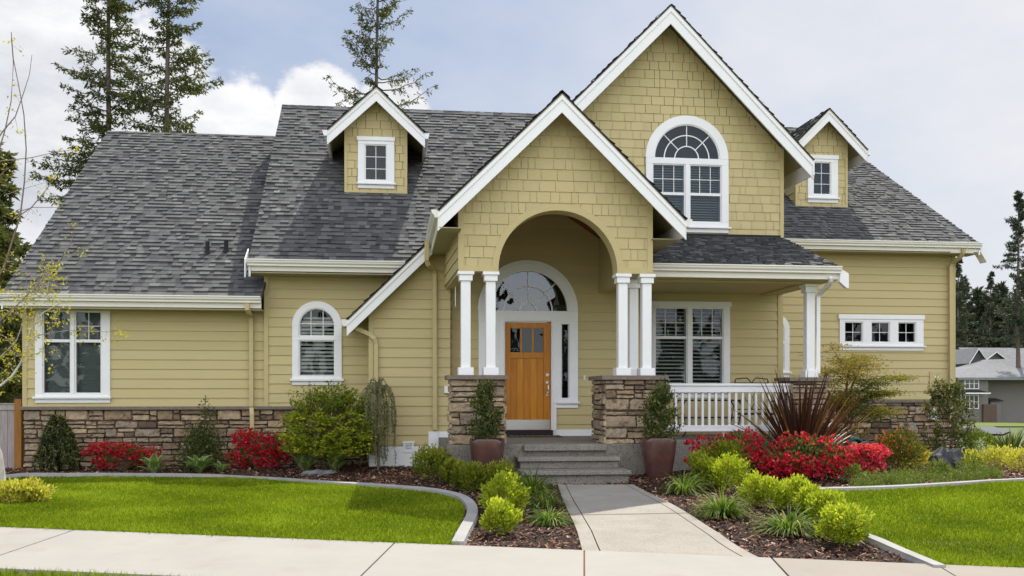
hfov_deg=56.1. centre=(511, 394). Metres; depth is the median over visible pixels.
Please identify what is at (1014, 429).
ground
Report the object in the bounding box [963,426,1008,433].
street
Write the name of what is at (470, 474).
boxwood
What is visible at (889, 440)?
pieris shrub
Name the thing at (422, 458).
boxwood
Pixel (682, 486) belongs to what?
day lily
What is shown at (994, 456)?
shrub
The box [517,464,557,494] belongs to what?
day lily
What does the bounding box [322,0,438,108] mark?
conifer
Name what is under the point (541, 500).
day lily
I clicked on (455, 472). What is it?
boxwood
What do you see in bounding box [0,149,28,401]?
conifer
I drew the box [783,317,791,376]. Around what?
window
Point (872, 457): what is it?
azalea
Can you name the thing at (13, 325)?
conifer
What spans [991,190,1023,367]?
conifer
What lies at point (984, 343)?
conifer
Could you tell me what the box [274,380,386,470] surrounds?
euonymus shrub
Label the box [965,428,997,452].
shrub
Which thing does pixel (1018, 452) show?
shrub
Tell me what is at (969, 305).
conifer
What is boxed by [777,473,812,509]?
boxwood
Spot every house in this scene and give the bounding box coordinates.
[0,4,986,484]
[956,348,1023,422]
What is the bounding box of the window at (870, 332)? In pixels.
[838,314,925,350]
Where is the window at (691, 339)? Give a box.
[652,301,732,397]
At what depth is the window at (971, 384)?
87.67 m
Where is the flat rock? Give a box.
[301,469,337,475]
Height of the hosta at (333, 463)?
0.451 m
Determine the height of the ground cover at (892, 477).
0.388 m
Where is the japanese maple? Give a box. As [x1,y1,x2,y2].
[793,342,923,444]
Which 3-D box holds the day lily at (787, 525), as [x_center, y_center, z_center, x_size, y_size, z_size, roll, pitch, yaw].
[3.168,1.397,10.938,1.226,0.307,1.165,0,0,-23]
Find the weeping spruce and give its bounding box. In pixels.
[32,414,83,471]
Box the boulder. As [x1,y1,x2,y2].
[928,446,963,470]
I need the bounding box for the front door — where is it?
[505,322,550,429]
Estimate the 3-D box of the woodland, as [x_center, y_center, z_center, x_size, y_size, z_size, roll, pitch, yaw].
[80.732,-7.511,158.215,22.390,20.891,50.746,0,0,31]
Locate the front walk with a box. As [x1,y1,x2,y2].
[558,484,756,556]
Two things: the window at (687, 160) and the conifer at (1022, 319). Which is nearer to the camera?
the window at (687, 160)
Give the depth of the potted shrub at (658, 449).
14.84 m
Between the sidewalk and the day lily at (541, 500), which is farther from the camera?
the day lily at (541, 500)
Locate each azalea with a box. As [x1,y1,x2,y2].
[79,441,162,470]
[224,428,291,468]
[683,426,776,471]
[756,430,859,479]
[841,442,892,472]
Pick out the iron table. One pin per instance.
(685, 400)
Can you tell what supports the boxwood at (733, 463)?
on the planting bed
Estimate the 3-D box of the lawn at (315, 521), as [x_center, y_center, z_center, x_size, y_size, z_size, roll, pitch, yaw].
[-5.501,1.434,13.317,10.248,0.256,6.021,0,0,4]
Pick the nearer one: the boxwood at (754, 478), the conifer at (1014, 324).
the boxwood at (754, 478)
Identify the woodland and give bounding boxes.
[956,280,1023,347]
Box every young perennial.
[840,463,866,481]
[927,458,952,472]
[955,452,987,472]
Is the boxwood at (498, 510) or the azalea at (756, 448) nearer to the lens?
the boxwood at (498, 510)
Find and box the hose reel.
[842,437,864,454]
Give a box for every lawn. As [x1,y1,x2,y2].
[0,477,463,543]
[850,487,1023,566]
[957,422,1023,425]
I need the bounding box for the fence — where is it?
[0,396,23,468]
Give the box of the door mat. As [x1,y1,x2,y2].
[506,435,562,437]
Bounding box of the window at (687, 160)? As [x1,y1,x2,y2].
[644,115,730,233]
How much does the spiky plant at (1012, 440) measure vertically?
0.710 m
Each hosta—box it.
[135,453,166,472]
[182,454,213,472]
[213,460,229,472]
[287,454,323,470]
[319,451,355,470]
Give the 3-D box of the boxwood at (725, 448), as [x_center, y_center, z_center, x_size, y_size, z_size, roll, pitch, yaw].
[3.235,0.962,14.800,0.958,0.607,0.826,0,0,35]
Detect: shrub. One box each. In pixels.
[163,395,238,470]
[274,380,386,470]
[357,377,396,469]
[463,377,507,470]
[636,377,685,477]
[874,422,932,470]
[902,445,933,467]
[919,373,982,458]
[961,448,986,467]
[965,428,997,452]
[982,444,1017,468]
[1000,445,1023,471]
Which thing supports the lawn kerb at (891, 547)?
on the ground at (1014, 429)
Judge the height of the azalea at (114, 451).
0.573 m
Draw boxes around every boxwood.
[410,442,452,481]
[438,456,455,483]
[449,457,473,489]
[457,460,488,492]
[477,467,530,517]
[478,456,518,486]
[478,494,523,534]
[684,448,721,489]
[694,438,756,475]
[707,450,752,490]
[736,468,764,505]
[753,475,789,509]
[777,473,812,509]
[792,482,819,516]
[803,487,845,522]
[812,500,875,546]
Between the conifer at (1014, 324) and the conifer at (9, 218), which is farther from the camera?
the conifer at (1014, 324)
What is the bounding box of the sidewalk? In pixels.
[0,527,1023,575]
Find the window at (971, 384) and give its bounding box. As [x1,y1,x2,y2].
[964,380,978,388]
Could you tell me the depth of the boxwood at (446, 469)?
14.12 m
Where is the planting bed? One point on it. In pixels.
(540, 536)
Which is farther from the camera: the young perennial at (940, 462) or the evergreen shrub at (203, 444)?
the evergreen shrub at (203, 444)
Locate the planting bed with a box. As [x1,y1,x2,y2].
[5,451,1023,562]
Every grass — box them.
[0,566,182,575]
[938,557,1023,567]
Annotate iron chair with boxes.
[734,378,773,434]
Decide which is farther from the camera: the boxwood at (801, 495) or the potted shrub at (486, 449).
the potted shrub at (486, 449)
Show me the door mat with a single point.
(510, 436)
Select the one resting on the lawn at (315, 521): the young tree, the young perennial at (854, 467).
the young tree
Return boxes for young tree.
[0,32,128,481]
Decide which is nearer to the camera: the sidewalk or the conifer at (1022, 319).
the sidewalk
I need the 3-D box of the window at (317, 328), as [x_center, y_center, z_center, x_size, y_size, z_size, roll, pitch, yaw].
[-3.713,-0.972,18.437,0.991,1.580,0.795,0,0,-7]
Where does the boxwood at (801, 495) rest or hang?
on the planting bed
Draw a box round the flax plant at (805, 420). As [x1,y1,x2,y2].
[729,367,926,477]
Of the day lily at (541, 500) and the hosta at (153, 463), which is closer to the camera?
the day lily at (541, 500)
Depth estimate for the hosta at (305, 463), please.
16.93 m
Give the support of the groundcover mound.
on the lawn at (315, 521)
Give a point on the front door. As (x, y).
(528, 384)
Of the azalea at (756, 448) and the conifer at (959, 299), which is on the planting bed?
the azalea at (756, 448)
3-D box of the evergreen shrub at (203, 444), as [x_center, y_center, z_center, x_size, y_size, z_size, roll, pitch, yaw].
[-5.587,0.687,17.239,1.320,1.362,1.218,0,0,-7]
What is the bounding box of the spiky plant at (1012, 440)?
[983,428,1023,458]
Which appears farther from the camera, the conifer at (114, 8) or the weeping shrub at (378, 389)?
the conifer at (114, 8)
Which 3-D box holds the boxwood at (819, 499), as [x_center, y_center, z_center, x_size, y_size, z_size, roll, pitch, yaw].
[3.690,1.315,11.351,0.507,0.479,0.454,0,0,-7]
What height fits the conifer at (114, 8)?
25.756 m
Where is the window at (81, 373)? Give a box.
[32,306,111,402]
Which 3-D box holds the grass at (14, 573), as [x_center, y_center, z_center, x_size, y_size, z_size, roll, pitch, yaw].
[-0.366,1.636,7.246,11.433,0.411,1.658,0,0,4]
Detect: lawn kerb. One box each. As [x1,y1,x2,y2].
[6,473,478,544]
[813,478,1023,567]
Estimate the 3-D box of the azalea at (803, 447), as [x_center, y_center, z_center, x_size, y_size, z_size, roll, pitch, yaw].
[4.536,0.918,14.791,1.646,0.790,0.932,0,0,-7]
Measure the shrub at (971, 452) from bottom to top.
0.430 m
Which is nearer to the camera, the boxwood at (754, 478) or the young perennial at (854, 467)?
the boxwood at (754, 478)
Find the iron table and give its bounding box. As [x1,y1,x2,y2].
[675,399,740,436]
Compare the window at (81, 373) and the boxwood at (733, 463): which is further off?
the window at (81, 373)
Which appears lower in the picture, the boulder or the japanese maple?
the boulder
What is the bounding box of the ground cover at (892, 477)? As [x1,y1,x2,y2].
[844,458,1006,486]
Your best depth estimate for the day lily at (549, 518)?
11.23 m
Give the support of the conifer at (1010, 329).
on the ground at (1014, 429)
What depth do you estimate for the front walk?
11.17 m
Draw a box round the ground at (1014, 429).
[430,426,1023,451]
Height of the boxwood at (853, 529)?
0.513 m
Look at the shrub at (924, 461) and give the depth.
18.04 m
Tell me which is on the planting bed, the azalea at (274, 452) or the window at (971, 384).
the azalea at (274, 452)
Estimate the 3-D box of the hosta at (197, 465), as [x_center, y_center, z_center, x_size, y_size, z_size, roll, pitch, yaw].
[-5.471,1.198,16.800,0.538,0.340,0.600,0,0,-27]
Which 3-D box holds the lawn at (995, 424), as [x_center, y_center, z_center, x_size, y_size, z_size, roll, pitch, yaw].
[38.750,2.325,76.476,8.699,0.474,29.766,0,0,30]
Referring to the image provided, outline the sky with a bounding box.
[0,0,1023,304]
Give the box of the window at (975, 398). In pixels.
[961,395,978,408]
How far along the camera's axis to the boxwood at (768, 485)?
12.01 m
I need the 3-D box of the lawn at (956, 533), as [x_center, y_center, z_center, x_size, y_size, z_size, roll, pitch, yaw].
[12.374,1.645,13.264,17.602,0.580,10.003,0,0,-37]
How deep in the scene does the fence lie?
17.69 m
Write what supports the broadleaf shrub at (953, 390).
on the planting bed
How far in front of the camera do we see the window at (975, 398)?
87.69 m
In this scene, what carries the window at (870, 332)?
in the house at (676, 204)
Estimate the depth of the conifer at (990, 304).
137.11 m
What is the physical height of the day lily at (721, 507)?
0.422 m
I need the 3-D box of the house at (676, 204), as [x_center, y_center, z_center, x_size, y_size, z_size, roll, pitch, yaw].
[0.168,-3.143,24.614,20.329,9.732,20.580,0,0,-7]
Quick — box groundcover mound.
[0,475,58,502]
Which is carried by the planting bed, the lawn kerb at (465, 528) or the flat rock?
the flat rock
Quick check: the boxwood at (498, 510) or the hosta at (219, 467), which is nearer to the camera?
the boxwood at (498, 510)
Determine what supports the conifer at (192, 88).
on the ground at (1014, 429)
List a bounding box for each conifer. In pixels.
[0,142,32,402]
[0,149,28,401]
[26,0,173,206]
[96,0,223,132]
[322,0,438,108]
[956,259,979,348]
[959,280,980,347]
[975,314,992,347]
[977,271,1008,347]
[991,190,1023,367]
[998,304,1015,347]
[1001,295,1023,347]
[1012,275,1023,347]
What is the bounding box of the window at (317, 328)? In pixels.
[290,301,343,384]
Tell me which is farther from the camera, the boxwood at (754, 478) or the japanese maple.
the japanese maple
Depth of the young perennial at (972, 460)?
16.28 m
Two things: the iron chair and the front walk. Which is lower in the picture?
the front walk
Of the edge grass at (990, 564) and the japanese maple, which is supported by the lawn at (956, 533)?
the edge grass at (990, 564)
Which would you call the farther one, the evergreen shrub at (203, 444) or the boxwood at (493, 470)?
the evergreen shrub at (203, 444)
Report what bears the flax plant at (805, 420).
on the planting bed
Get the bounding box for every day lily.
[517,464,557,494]
[521,500,579,526]
[526,486,569,508]
[655,466,713,494]
[685,485,759,518]
[740,501,822,537]
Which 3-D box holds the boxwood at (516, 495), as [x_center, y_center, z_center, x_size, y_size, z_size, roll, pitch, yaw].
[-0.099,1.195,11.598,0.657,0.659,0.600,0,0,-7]
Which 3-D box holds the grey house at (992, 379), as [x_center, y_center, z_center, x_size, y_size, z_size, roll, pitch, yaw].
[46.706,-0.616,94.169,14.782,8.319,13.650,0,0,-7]
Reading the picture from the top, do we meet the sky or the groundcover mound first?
the sky
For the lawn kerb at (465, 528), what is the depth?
14.38 m
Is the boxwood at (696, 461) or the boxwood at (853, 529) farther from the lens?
the boxwood at (696, 461)
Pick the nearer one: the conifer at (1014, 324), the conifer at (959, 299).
the conifer at (959, 299)

